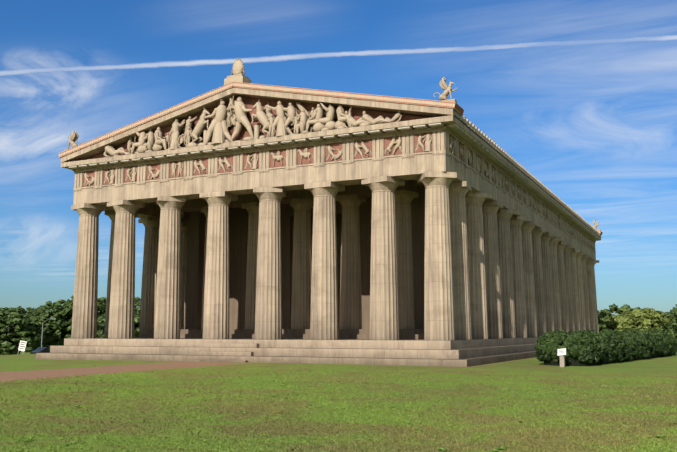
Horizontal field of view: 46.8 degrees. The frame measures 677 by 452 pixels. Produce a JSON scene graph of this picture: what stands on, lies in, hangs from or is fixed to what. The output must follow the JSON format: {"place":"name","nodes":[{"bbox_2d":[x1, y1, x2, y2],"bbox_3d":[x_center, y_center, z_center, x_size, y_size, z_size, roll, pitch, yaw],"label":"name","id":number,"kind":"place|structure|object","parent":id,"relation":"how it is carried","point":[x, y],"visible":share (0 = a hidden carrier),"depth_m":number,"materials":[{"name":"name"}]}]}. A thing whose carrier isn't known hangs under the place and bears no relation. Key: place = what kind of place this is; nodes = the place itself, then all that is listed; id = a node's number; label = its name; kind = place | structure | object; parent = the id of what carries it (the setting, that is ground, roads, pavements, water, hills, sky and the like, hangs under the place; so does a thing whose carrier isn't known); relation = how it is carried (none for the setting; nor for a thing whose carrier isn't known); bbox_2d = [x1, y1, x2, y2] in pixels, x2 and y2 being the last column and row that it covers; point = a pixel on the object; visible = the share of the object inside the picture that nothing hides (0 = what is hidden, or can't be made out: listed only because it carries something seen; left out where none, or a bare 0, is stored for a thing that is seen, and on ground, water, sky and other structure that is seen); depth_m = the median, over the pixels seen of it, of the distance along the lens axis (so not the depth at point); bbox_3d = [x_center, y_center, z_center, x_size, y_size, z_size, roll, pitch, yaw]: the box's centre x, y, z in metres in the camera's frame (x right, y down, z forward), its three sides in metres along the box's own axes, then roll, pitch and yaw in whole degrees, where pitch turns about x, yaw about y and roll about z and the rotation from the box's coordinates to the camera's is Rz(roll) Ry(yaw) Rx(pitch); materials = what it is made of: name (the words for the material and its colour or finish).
{"place":"outdoors","nodes":[
{"label":"outdoors","id":0,"kind":"place"},
{"bbox_2d":[0,352,676,451],"bbox_3d":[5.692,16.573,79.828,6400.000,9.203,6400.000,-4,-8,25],"label":"lawn","id":1,"kind":"structure","parent":0,"point":[27,361],"depth_m":25.28,"materials":[{"name":"green plant"}]},
{"bbox_2d":[17,340,26,354],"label":"sign","id":2,"kind":"object","parent":1,"relation":"on","point":[22,345],"visible":0.92,"depth_m":78.32,"materials":[{"name":"silver metal"}]},
{"bbox_2d":[30,347,49,353],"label":"parked car","id":3,"kind":"object","parent":1,"relation":"on","point":[42,350],"visible":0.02,"depth_m":90.37,"materials":[{"name":"blue paint"}]},
{"bbox_2d":[41,318,55,346],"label":"street lamp","id":4,"kind":"object","parent":1,"relation":"on","point":[42,329],"visible":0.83,"depth_m":110.94,"materials":[{"name":"silver metal"}]},
{"bbox_2d":[36,337,538,366],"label":"crepidoma steps","id":5,"kind":"structure","parent":1,"relation":"on","point":[447,353],"depth_m":52.01,"materials":[{"name":"stone"}]},
{"bbox_2d":[71,203,107,338],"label":"column","id":6,"kind":"structure","parent":5,"relation":"on","point":[84,319],"depth_m":60.80,"materials":[{"name":"stone"}]},
{"bbox_2d":[104,210,136,337],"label":"column","id":7,"kind":"structure","parent":5,"relation":"on","point":[111,214],"depth_m":64.24,"materials":[{"name":"stone"}]},
{"bbox_2d":[107,200,144,338],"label":"column","id":8,"kind":"structure","parent":5,"relation":"on","point":[122,309],"depth_m":59.23,"materials":[{"name":"stone"}]},
{"bbox_2d":[138,216,159,337],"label":"column","id":9,"kind":"structure","parent":5,"relation":"on","point":[149,276],"depth_m":67.89,"materials":[{"name":"stone"}]},
{"bbox_2d":[154,196,185,338],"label":"column","id":10,"kind":"structure","parent":5,"relation":"on","point":[167,305],"depth_m":57.39,"materials":[{"name":"stone"}]},
{"bbox_2d":[180,223,187,328],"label":"column","id":11,"kind":"structure","parent":5,"relation":"on","point":[184,237],"depth_m":71.77,"materials":[{"name":"stone"}]},
{"bbox_2d":[201,206,207,328],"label":"porch column","id":12,"kind":"structure","parent":5,"relation":"on","point":[204,209],"depth_m":62.12,"materials":[{"name":"stone"}]},
{"bbox_2d":[199,191,237,338],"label":"column","id":13,"kind":"structure","parent":5,"relation":"on","point":[216,310],"depth_m":55.55,"materials":[{"name":"stone"}]},
{"bbox_2d":[253,187,285,339],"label":"column","id":14,"kind":"structure","parent":5,"relation":"on","point":[268,316],"depth_m":53.71,"materials":[{"name":"stone"}]},
{"bbox_2d":[141,179,424,339],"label":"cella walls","id":15,"kind":"structure","parent":5,"relation":"on","point":[238,227],"depth_m":64.34,"materials":[{"name":"beige stone"}]},
{"bbox_2d":[241,202,258,328],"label":"porch column","id":16,"kind":"structure","parent":15,"relation":"on","point":[252,208],"depth_m":60.19,"materials":[{"name":"stone"}]},
{"bbox_2d":[290,198,313,328],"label":"porch column","id":17,"kind":"structure","parent":15,"relation":"on","point":[301,287],"depth_m":58.45,"materials":[{"name":"stone"}]},
{"bbox_2d":[293,214,341,328],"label":"cella doors","id":18,"kind":"structure","parent":15,"relation":"in","point":[338,224],"depth_m":65.30,"materials":[{"name":"brown metal"}]},
{"bbox_2d":[61,115,600,259],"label":"entablature","id":19,"kind":"structure","parent":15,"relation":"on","point":[408,163],"depth_m":55.28,"materials":[{"name":"stone"}]},
{"bbox_2d":[104,94,401,156],"bbox_3d":[-7.031,-7.757,55.377,24.503,4.102,1.234,-4,-8,25],"label":"pediment sculpture","id":20,"kind":"object","parent":19,"relation":"on","point":[223,121],"visible":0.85,"depth_m":55.00,"materials":[{"name":"beige stone"}]},
{"bbox_2d":[83,133,431,185],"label":"metope reliefs","id":21,"kind":"object","parent":19,"relation":"on","point":[307,154],"visible":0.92,"depth_m":54.83,"materials":[{"name":"beige stone"}]},
{"bbox_2d":[61,87,600,235],"bbox_3d":[7.742,-3.625,86.888,32.120,3.964,70.780,-4,-8,25],"label":"raking geison","id":22,"kind":"object","parent":19,"relation":"on","point":[93,150],"visible":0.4,"depth_m":55.05,"materials":[{"name":"stone"}]},
{"bbox_2d":[58,82,232,157],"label":"raking cornice","id":23,"kind":"structure","parent":22,"relation":"on","point":[151,117],"depth_m":58.39,"materials":[{"name":"beige stone"}]},
{"bbox_2d":[64,130,80,150],"bbox_3d":[-21.096,-6.660,62.292,1.546,1.910,0.575,-4,-8,25],"label":"griffin statue","id":24,"kind":"object","parent":23,"relation":"on","point":[73,137],"visible":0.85,"depth_m":62.17,"materials":[{"name":"beige stone"}]},
{"bbox_2d":[233,82,463,114],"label":"raking cornice","id":25,"kind":"structure","parent":22,"relation":"on","point":[455,106],"depth_m":51.16,"materials":[{"name":"beige stone"}]},
{"bbox_2d":[224,58,250,84],"bbox_3d":[-7.218,-11.023,56.158,1.554,2.137,1.170,-4,-8,25],"label":"roof finial","id":26,"kind":"object","parent":25,"relation":"on","point":[238,73],"visible":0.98,"depth_m":55.89,"materials":[{"name":"beige stone"}]},
{"bbox_2d":[433,77,456,102],"bbox_3d":[6.705,-8.422,49.185,1.546,1.910,0.570,-4,-8,25],"label":"griffin statue","id":27,"kind":"object","parent":25,"relation":"on","point":[446,92],"visible":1,"depth_m":49.00,"materials":[{"name":"beige stone"}]},
{"label":"back sloping sima","id":28,"kind":"object","parent":22,"relation":"on","visible":0},
{"bbox_2d":[591,219,600,230],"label":"griffin statue","id":29,"kind":"object","parent":28,"relation":"on","point":[595,225],"visible":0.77,"depth_m":111.22,"materials":[{"name":"beige stone"}]},
{"bbox_2d":[83,96,584,235],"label":"red painted grounds","id":30,"kind":"structure","parent":19,"relation":"on","point":[250,103],"depth_m":55.01,"materials":[{"name":"paint"}]},
{"bbox_2d":[69,122,599,240],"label":"cornice mutules","id":31,"kind":"object","parent":19,"relation":"on","point":[464,135],"visible":0.94,"depth_m":56.15,"materials":[{"name":"beige stone"}]},
{"bbox_2d":[449,136,594,249],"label":"metope reliefs","id":32,"kind":"object","parent":19,"relation":"on","point":[461,152],"visible":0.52,"depth_m":63.84,"materials":[{"name":"beige stone"}]},
{"bbox_2d":[454,115,598,235],"bbox_3d":[7.742,-1.711,86.631,32.140,0.098,70.240,-4,-8,25],"label":"eaves gutter","id":33,"kind":"object","parent":19,"relation":"on","point":[517,167],"visible":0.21,"depth_m":62.33,"materials":[{"name":"beige stone"}]},
{"bbox_2d":[456,115,600,236],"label":"eaves antefixes","id":34,"kind":"object","parent":19,"relation":"on","point":[481,132],"visible":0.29,"depth_m":65.55,"materials":[{"name":"beige stone"}]},
{"bbox_2d":[461,116,598,233],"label":"roof","id":35,"kind":"structure","parent":19,"relation":"on","point":[483,136],"depth_m":63.88,"materials":[{"name":"brown stone"}]},
{"bbox_2d":[335,194,365,328],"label":"porch column","id":36,"kind":"structure","parent":15,"relation":"on","point":[350,301],"depth_m":56.73,"materials":[{"name":"stone"}]},
{"bbox_2d":[304,181,344,339],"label":"column","id":37,"kind":"structure","parent":5,"relation":"on","point":[324,306],"depth_m":51.89,"materials":[{"name":"stone"}]},
{"bbox_2d":[361,175,404,339],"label":"column","id":38,"kind":"structure","parent":5,"relation":"on","point":[384,316],"depth_m":50.07,"materials":[{"name":"stone"}]},
{"bbox_2d":[395,190,418,328],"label":"porch column","id":39,"kind":"structure","parent":5,"relation":"on","point":[403,199],"depth_m":55.00,"materials":[{"name":"stone"}]},
{"bbox_2d":[417,171,456,339],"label":"column","id":40,"kind":"structure","parent":5,"relation":"on","point":[438,303],"depth_m":48.51,"materials":[{"name":"stone"}]},
{"bbox_2d":[449,181,470,339],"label":"column","id":41,"kind":"structure","parent":5,"relation":"on","point":[458,190],"depth_m":51.74,"materials":[{"name":"stone"}]},
{"bbox_2d":[465,191,490,338],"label":"column","id":42,"kind":"structure","parent":5,"relation":"on","point":[474,201],"depth_m":55.60,"materials":[{"name":"stone"}]},
{"bbox_2d":[482,200,502,338],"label":"column","id":43,"kind":"structure","parent":5,"relation":"on","point":[490,209],"depth_m":59.43,"materials":[{"name":"stone"}]},
{"bbox_2d":[497,208,517,337],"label":"column","id":44,"kind":"structure","parent":5,"relation":"on","point":[504,216],"depth_m":63.27,"materials":[{"name":"stone"}]},
{"bbox_2d":[510,215,528,337],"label":"column","id":45,"kind":"structure","parent":5,"relation":"on","point":[516,222],"depth_m":67.12,"materials":[{"name":"stone"}]},
{"bbox_2d":[521,222,536,336],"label":"column","id":46,"kind":"structure","parent":5,"relation":"on","point":[528,266],"depth_m":70.97,"materials":[{"name":"stone"}]},
{"bbox_2d":[531,227,545,336],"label":"column","id":47,"kind":"structure","parent":5,"relation":"on","point":[537,232],"depth_m":74.83,"materials":[{"name":"stone"}]},
{"bbox_2d":[541,232,553,332],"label":"column","id":48,"kind":"structure","parent":5,"relation":"on","point":[546,237],"depth_m":78.70,"materials":[{"name":"stone"}]},
{"bbox_2d":[549,237,561,330],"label":"column","id":49,"kind":"structure","parent":5,"relation":"on","point":[553,242],"depth_m":82.58,"materials":[{"name":"stone"}]},
{"bbox_2d":[557,241,568,332],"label":"column","id":50,"kind":"structure","parent":5,"relation":"on","point":[561,245],"depth_m":86.39,"materials":[{"name":"stone"}]},
{"bbox_2d":[564,245,574,331],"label":"column","id":51,"kind":"structure","parent":5,"relation":"on","point":[569,292],"depth_m":90.24,"materials":[{"name":"stone"}]},
{"bbox_2d":[570,248,579,329],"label":"column","id":52,"kind":"structure","parent":5,"relation":"on","point":[574,252],"depth_m":94.11,"materials":[{"name":"stone"}]},
{"bbox_2d":[576,252,585,329],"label":"column","id":53,"kind":"structure","parent":5,"relation":"on","point":[580,289],"depth_m":97.94,"materials":[{"name":"stone"}]},
{"bbox_2d":[581,255,590,329],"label":"column","id":54,"kind":"structure","parent":5,"relation":"on","point":[584,258],"depth_m":101.81,"materials":[{"name":"stone"}]},
{"bbox_2d":[586,257,594,330],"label":"column","id":55,"kind":"structure","parent":5,"relation":"on","point":[590,290],"depth_m":105.66,"materials":[{"name":"stone"}]},
{"bbox_2d":[591,260,598,332],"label":"column","id":56,"kind":"structure","parent":5,"relation":"on","point":[593,262],"depth_m":108.96,"materials":[{"name":"stone"}]},
{"bbox_2d":[0,296,676,354],"bbox_3d":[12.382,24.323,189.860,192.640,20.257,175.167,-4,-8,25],"label":"tree","id":57,"kind":"object","parent":1,"relation":"on","point":[23,323],"depth_m":142.88,"materials":[{"name":"green plant"}]},
{"bbox_2d":[557,348,565,366],"bbox_3d":[13.066,7.738,45.691,0.516,1.182,0.350,-4,-8,25],"label":"sign","id":58,"kind":"object","parent":1,"relation":"on","point":[561,353],"visible":0.81,"depth_m":45.62,"materials":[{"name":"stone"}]},
{"bbox_2d":[544,341,671,365],"bbox_3d":[20.856,9.053,58.025,3.195,1.689,27.098,-5,-9,33],"label":"hedge","id":59,"kind":"object","parent":1,"relation":"on","point":[575,361],"visible":0.02,"depth_m":47.45,"materials":[{"name":"green plant"}]},
{"bbox_2d":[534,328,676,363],"bbox_3d":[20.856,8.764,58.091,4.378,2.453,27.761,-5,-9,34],"label":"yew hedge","id":60,"kind":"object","parent":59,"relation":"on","point":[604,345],"visible":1,"depth_m":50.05,"materials":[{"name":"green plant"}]},
{"bbox_2d":[0,0,676,314],"label":"sky","id":61,"kind":"structure","parent":0,"point":[581,94],"materials":[{"name":"blue"}]},
{"bbox_2d":[599,308,668,331],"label":"bush","id":62,"kind":"object","parent":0,"point":[649,319],"visible":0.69,"depth_m":128.87,"materials":[{"name":"green plant"}]}
]}

